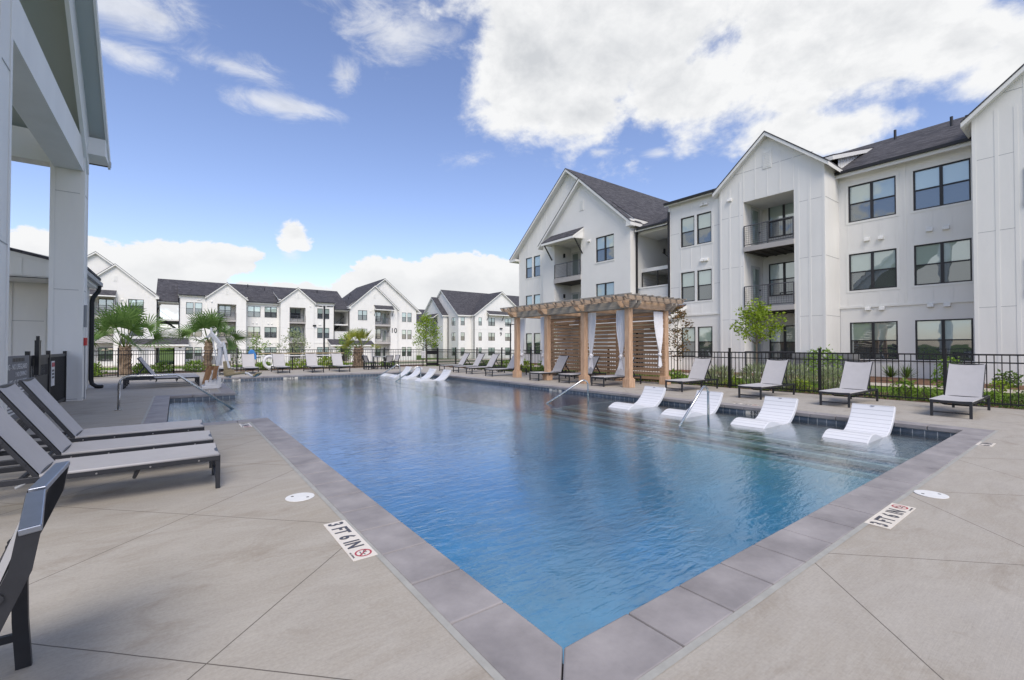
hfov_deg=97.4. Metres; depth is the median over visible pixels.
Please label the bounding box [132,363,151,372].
shrub
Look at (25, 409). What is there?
sun lounger
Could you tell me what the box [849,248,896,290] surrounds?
window
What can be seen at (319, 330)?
window
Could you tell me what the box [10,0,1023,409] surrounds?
sky
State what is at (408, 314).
window
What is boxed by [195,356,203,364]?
air conditioner
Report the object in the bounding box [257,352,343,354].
rescue pole
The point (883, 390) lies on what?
grass
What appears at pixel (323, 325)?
lamp post
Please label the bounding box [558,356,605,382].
sun lounger
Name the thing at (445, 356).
fence
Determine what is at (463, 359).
sun lounger
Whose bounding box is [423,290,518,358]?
apartment building
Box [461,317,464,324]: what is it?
window
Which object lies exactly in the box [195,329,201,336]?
window
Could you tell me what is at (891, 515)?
depth marker
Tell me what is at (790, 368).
shrub
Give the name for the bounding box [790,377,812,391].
shrub
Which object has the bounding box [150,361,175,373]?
shrub
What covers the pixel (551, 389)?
waterline marker
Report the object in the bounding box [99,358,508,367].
footpath
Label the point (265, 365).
life ring
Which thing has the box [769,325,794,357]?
window
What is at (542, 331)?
curtain
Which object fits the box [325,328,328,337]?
window
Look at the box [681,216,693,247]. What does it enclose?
window
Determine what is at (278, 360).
sun lounger
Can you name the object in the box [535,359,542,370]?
shrub
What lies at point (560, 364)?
sun lounger
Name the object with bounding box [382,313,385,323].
balcony door
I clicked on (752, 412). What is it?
waterline marker
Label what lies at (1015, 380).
shrub
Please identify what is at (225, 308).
window
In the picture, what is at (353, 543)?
depth marker
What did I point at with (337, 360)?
sun lounger
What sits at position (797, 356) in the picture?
air conditioner
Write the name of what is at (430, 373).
in water lounger
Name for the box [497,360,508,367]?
shrub
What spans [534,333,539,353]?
window
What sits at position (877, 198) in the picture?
window
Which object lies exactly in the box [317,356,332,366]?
shrub
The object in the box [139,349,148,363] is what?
utility door
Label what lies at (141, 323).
window
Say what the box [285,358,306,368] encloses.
shrub
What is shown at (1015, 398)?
shrub
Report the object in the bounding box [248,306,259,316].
window
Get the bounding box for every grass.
[102,362,369,369]
[633,374,1023,398]
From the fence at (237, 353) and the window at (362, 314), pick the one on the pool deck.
the fence at (237, 353)
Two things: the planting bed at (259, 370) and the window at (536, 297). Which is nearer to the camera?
the planting bed at (259, 370)
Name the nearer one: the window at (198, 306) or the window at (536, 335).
the window at (536, 335)
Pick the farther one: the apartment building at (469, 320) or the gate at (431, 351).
the apartment building at (469, 320)
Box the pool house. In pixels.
[0,0,110,411]
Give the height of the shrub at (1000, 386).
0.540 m
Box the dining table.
[372,356,389,368]
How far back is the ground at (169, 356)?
39.19 m
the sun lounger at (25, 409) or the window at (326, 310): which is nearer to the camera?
the sun lounger at (25, 409)
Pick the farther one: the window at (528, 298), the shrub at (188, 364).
the window at (528, 298)
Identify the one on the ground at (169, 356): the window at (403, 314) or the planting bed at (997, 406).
the planting bed at (997, 406)
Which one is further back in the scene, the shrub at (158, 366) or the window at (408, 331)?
the window at (408, 331)
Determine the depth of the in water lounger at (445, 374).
19.45 m
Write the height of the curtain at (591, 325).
1.970 m
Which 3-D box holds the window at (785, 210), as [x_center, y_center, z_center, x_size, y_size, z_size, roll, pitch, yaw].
[14.183,-6.289,23.465,0.086,1.720,1.500,1,-1,-37]
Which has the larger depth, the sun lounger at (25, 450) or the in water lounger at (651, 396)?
the in water lounger at (651, 396)
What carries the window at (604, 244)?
in the apartment building at (912, 242)
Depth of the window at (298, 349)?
73.33 m
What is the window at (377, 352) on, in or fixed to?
in the apartment building at (385, 311)
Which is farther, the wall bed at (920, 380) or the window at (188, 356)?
the window at (188, 356)
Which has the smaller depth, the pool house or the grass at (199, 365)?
the pool house
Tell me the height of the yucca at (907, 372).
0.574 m
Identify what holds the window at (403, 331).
in the apartment building at (385, 311)
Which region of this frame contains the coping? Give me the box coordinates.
[143,371,993,679]
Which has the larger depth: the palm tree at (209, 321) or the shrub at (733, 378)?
the palm tree at (209, 321)
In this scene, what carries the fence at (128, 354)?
on the pool deck
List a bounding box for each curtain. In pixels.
[520,318,525,364]
[540,316,543,365]
[588,312,595,367]
[616,310,624,369]
[654,311,662,366]
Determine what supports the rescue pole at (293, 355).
attached to the fence at (237, 353)
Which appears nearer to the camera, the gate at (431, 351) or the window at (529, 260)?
the gate at (431, 351)
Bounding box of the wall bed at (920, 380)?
[507,363,1023,389]
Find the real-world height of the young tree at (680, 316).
3.090 m
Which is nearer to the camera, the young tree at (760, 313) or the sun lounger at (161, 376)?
the sun lounger at (161, 376)
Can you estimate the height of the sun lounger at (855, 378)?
0.955 m
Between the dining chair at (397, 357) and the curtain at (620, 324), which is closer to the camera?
the curtain at (620, 324)
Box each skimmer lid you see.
[285,492,314,501]
[914,490,948,498]
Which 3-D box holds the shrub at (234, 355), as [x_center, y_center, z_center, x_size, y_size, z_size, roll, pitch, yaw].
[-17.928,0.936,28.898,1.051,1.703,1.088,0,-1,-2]
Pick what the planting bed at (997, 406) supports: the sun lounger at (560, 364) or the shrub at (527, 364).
the shrub at (527, 364)
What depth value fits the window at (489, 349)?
95.91 m
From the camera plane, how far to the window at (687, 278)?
25.81 m
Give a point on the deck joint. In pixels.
(497, 675)
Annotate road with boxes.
[97,360,500,369]
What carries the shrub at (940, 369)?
on the ground at (169, 356)
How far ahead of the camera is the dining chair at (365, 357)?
25.52 m
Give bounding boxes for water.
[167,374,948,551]
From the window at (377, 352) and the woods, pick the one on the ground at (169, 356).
the woods
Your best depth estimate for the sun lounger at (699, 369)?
13.82 m
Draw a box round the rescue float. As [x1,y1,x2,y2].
[248,350,255,359]
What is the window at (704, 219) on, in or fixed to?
in the apartment building at (912, 242)
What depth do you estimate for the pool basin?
6.08 m
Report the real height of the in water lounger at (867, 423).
0.549 m
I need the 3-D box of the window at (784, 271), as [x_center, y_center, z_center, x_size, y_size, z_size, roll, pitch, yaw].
[14.183,-3.189,23.419,0.086,1.720,1.500,1,-1,-37]
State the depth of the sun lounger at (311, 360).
23.65 m
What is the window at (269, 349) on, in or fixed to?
in the apartment building at (385, 311)
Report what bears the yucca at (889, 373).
on the wall bed at (920, 380)
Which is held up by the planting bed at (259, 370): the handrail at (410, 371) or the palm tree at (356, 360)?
the palm tree at (356, 360)
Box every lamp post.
[316,305,332,359]
[505,324,513,359]
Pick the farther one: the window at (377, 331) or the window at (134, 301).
the window at (377, 331)
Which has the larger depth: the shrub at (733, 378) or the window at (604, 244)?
the window at (604, 244)
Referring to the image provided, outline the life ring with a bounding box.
[262,353,272,369]
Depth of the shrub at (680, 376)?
16.98 m
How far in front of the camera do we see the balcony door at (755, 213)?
23.83 m
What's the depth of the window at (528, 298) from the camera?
37.73 m
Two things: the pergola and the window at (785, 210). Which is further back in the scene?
the window at (785, 210)
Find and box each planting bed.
[103,365,420,374]
[443,366,1023,409]
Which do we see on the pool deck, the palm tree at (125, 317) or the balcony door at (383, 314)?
the palm tree at (125, 317)
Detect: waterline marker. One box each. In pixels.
[549,388,561,391]
[746,410,759,414]
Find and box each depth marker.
[239,423,251,427]
[324,520,377,561]
[864,503,915,528]
[976,442,995,446]
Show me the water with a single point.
(283, 399)
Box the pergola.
[500,293,686,387]
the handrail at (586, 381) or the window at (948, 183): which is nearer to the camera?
the handrail at (586, 381)
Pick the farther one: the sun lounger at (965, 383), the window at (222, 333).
the window at (222, 333)
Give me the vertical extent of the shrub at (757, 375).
0.934 m
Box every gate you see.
[7,336,66,419]
[421,348,437,365]
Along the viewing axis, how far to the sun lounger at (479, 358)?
23.52 m
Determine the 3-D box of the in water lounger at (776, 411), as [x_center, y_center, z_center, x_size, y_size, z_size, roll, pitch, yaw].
[4.791,1.406,8.540,1.529,0.549,0.600,1,-1,-37]
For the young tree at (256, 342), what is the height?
2.534 m
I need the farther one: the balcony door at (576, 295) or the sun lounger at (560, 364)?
the balcony door at (576, 295)
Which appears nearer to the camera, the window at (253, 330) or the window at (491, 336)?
the window at (253, 330)
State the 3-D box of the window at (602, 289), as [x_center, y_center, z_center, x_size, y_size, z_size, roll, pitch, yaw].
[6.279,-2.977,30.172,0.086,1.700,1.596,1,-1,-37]
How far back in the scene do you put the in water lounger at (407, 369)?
22.78 m
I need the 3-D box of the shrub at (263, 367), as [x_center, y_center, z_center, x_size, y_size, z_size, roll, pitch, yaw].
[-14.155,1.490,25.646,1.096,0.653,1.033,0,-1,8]
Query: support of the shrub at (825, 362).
on the ground at (169, 356)
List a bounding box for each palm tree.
[94,299,175,373]
[164,307,253,369]
[337,327,379,367]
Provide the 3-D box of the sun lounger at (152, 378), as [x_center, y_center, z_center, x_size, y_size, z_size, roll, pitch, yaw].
[-11.302,1.041,14.573,1.933,0.955,0.582,1,-1,-37]
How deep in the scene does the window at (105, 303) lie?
59.03 m
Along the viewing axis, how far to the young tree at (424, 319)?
48.47 m
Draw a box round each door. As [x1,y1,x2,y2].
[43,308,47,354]
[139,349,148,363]
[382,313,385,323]
[382,330,385,340]
[572,251,579,275]
[572,292,579,298]
[572,335,578,360]
[596,334,607,365]
[750,206,760,245]
[751,266,760,306]
[751,329,760,369]
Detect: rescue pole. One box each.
[256,355,342,356]
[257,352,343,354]
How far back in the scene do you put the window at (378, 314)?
80.88 m
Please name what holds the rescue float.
hanging from the fence at (237, 353)
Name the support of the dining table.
on the pool deck
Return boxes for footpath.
[95,361,500,372]
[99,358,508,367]
[495,363,1023,392]
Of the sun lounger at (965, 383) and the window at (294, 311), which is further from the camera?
the window at (294, 311)
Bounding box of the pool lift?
[201,328,261,388]
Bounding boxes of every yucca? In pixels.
[882,365,897,376]
[895,363,918,377]
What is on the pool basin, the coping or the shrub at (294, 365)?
the coping
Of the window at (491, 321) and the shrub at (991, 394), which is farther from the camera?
the window at (491, 321)
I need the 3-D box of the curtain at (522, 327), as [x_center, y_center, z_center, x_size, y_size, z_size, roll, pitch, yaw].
[0.432,0.070,19.012,0.174,1.970,0.361,0,-1,-20]
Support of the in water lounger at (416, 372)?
on the pool basin
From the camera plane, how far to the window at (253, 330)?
69.51 m
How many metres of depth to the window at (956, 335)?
18.29 m
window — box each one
[98,298,113,311]
[98,348,112,360]
[128,299,143,310]
[128,323,143,335]
[186,302,193,313]
[186,347,192,358]
[194,347,201,358]
[195,302,201,314]
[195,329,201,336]
[219,305,230,315]
[219,325,230,336]
[247,326,259,337]
[247,347,259,357]
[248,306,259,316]
[264,327,276,337]
[264,347,276,354]
[265,307,276,317]
[290,308,300,318]
[290,327,299,337]
[290,347,299,357]
[317,308,322,318]
[317,328,322,337]
[325,309,328,318]
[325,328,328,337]
[358,310,366,319]
[375,312,380,320]
[375,329,380,338]
[375,347,380,355]
[402,313,405,321]
[402,330,405,338]
[407,313,410,321]
[407,330,410,338]
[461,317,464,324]
[461,332,464,340]
[488,318,494,325]
[488,333,494,340]
[488,348,494,355]
[505,319,510,326]
[505,333,509,340]
[526,257,531,277]
[526,295,531,304]
[526,333,531,352]
[534,255,539,276]
[534,294,539,303]
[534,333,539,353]
[596,234,613,262]
[596,282,613,296]
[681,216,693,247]
[681,271,694,301]
[682,327,694,356]
[697,211,710,243]
[697,269,711,300]
[698,326,712,356]
[768,202,793,238]
[769,261,794,296]
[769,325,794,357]
[848,176,895,222]
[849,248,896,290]
[850,321,897,359]
[913,158,970,210]
[914,238,971,285]
[915,318,973,360]
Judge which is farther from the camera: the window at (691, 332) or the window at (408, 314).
the window at (408, 314)
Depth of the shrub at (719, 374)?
15.31 m
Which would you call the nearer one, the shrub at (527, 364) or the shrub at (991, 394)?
the shrub at (991, 394)
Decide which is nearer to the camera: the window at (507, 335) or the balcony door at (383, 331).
the balcony door at (383, 331)
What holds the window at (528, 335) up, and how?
in the apartment building at (912, 242)
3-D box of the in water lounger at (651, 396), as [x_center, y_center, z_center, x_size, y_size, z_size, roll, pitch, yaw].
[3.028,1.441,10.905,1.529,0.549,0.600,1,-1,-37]
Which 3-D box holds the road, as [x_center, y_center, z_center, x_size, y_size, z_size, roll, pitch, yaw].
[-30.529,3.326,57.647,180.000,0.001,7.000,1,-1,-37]
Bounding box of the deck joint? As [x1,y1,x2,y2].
[141,373,997,679]
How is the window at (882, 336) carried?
in the apartment building at (912, 242)
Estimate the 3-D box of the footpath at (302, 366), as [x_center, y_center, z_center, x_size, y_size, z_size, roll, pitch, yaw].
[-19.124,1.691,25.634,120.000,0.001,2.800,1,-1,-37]
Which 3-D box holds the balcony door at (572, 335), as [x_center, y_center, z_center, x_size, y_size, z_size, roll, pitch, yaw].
[4.914,0.711,34.681,0.040,2.180,0.850,1,-1,-37]
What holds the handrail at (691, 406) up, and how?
on the pool basin
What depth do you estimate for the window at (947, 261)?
18.34 m
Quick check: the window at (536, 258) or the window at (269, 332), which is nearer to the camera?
the window at (536, 258)
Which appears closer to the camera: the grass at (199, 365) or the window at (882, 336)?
the window at (882, 336)
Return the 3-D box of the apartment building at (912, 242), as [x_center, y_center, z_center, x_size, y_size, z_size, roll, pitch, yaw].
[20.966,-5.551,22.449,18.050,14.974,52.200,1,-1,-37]
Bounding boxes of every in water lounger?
[381,366,411,375]
[390,367,422,377]
[401,368,435,379]
[414,369,450,380]
[609,386,665,409]
[661,390,723,417]
[731,396,797,430]
[822,403,895,445]
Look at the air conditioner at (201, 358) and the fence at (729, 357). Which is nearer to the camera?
the fence at (729, 357)
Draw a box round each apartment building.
[87,251,420,365]
[416,309,424,354]
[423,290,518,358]
[509,64,1023,384]
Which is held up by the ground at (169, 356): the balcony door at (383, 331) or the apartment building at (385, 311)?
the apartment building at (385, 311)
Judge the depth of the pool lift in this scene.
14.10 m
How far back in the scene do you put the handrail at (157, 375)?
9.63 m
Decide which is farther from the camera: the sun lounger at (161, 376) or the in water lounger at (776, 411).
the sun lounger at (161, 376)
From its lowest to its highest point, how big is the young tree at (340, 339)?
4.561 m
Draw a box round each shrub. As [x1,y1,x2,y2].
[94,362,106,376]
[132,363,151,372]
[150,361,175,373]
[183,360,206,371]
[226,342,241,366]
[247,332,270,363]
[255,361,273,369]
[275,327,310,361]
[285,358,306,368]
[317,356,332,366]
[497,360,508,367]
[520,358,535,370]
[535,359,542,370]
[669,368,688,378]
[706,364,738,382]
[722,375,741,387]
[737,361,764,383]
[783,359,815,387]
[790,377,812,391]
[800,344,843,385]
[814,363,842,388]
[884,377,924,396]
[909,386,942,401]
[929,356,962,387]
[979,390,1012,404]
[987,379,1016,395]
[992,369,1023,387]
[1003,390,1023,404]
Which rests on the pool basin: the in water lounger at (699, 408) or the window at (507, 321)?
the in water lounger at (699, 408)
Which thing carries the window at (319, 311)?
in the apartment building at (385, 311)
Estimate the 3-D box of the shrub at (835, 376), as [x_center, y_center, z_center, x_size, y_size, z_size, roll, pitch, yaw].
[9.243,1.088,13.012,1.024,0.864,0.988,1,-1,-37]
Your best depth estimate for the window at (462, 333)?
93.51 m
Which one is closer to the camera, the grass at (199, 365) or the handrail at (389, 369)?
the handrail at (389, 369)
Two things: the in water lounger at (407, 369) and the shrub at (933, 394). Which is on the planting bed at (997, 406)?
the shrub at (933, 394)
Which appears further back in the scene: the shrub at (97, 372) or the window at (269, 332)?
the window at (269, 332)
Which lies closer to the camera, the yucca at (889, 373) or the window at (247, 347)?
the yucca at (889, 373)
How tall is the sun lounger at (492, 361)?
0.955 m
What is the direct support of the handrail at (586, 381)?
on the pool basin
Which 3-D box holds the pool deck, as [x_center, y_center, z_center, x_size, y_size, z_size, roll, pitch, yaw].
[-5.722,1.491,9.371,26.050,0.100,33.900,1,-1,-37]
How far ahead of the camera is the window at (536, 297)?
36.85 m
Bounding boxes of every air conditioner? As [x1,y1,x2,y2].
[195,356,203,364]
[792,353,817,375]
[826,354,859,376]
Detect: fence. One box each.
[94,348,174,376]
[173,347,423,371]
[437,347,454,364]
[455,347,1023,406]
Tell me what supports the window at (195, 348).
in the apartment building at (385, 311)
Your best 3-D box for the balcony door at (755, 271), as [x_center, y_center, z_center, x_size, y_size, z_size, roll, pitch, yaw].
[12.917,-2.783,23.795,1.000,2.220,0.090,1,-1,-37]
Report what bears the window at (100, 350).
in the apartment building at (385, 311)
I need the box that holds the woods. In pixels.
[160,348,172,351]
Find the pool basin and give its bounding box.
[170,373,955,661]
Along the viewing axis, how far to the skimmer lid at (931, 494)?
3.94 m
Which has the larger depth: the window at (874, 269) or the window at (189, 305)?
the window at (189, 305)
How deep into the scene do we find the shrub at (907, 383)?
11.51 m
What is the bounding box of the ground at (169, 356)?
[106,351,1020,399]
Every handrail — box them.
[116,374,233,409]
[376,365,400,377]
[396,366,420,380]
[545,379,588,403]
[676,386,709,430]
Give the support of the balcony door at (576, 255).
in the apartment building at (912, 242)
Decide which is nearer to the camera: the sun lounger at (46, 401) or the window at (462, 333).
the sun lounger at (46, 401)
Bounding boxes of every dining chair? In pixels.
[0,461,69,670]
[0,489,45,631]
[362,355,376,369]
[381,355,393,369]
[388,355,399,368]
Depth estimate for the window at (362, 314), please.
77.52 m
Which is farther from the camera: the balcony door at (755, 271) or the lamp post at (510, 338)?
the lamp post at (510, 338)
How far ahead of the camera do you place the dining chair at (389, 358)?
25.75 m
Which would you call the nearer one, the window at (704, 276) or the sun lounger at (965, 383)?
the sun lounger at (965, 383)
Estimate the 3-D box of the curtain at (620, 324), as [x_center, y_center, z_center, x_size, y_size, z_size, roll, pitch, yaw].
[3.587,0.005,14.663,0.173,1.970,0.463,1,-1,-37]
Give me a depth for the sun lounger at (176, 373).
16.07 m
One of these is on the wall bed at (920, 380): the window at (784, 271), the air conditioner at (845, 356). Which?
the air conditioner at (845, 356)
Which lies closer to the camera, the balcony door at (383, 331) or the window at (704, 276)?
the window at (704, 276)
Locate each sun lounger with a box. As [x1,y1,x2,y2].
[0,383,213,467]
[0,406,219,489]
[2,377,204,448]
[123,358,199,388]
[126,357,197,385]
[128,357,195,383]
[219,354,233,374]
[240,354,258,374]
[271,353,289,373]
[303,353,323,372]
[329,353,349,371]
[439,353,474,370]
[453,353,489,372]
[466,354,504,373]
[485,354,526,376]
[529,355,574,380]
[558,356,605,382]
[591,357,640,386]
[665,358,717,391]
[738,359,794,399]
[819,361,878,407]
[929,363,990,418]
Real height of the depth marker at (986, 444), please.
0.004 m
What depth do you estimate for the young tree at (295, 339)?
33.28 m
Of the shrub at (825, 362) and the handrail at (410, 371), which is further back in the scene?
the handrail at (410, 371)
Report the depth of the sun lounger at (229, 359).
21.62 m
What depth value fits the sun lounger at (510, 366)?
20.45 m
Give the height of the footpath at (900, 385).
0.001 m
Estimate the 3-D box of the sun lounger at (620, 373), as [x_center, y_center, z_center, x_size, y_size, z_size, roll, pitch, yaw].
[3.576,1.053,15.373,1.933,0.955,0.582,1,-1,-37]
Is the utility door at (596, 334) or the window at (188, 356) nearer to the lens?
the utility door at (596, 334)
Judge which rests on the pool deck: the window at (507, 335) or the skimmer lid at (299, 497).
the skimmer lid at (299, 497)
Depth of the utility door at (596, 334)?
28.49 m
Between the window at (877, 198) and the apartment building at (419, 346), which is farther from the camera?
the apartment building at (419, 346)
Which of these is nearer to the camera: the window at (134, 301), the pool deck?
the pool deck
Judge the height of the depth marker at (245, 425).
0.004 m
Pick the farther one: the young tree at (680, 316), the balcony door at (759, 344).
the balcony door at (759, 344)
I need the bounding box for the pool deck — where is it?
[0,366,1023,679]
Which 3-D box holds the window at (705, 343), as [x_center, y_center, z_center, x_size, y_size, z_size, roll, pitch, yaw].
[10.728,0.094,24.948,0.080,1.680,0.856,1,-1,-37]
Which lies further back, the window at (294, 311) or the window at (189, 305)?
the window at (294, 311)
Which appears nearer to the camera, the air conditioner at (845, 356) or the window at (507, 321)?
the air conditioner at (845, 356)
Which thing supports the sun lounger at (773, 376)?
on the pool deck
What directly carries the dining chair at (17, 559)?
on the pool deck
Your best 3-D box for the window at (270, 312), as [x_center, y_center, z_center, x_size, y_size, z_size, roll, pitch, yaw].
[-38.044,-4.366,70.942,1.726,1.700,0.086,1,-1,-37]
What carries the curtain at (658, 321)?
hanging from the pergola
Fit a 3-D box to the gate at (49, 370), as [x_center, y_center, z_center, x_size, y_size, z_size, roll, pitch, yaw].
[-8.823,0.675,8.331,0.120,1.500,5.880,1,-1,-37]
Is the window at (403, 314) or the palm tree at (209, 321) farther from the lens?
the window at (403, 314)
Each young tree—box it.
[336,333,353,358]
[412,312,442,361]
[668,304,693,370]
[729,296,786,369]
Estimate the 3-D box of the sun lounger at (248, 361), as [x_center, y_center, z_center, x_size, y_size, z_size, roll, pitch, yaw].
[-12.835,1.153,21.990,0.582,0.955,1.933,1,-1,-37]

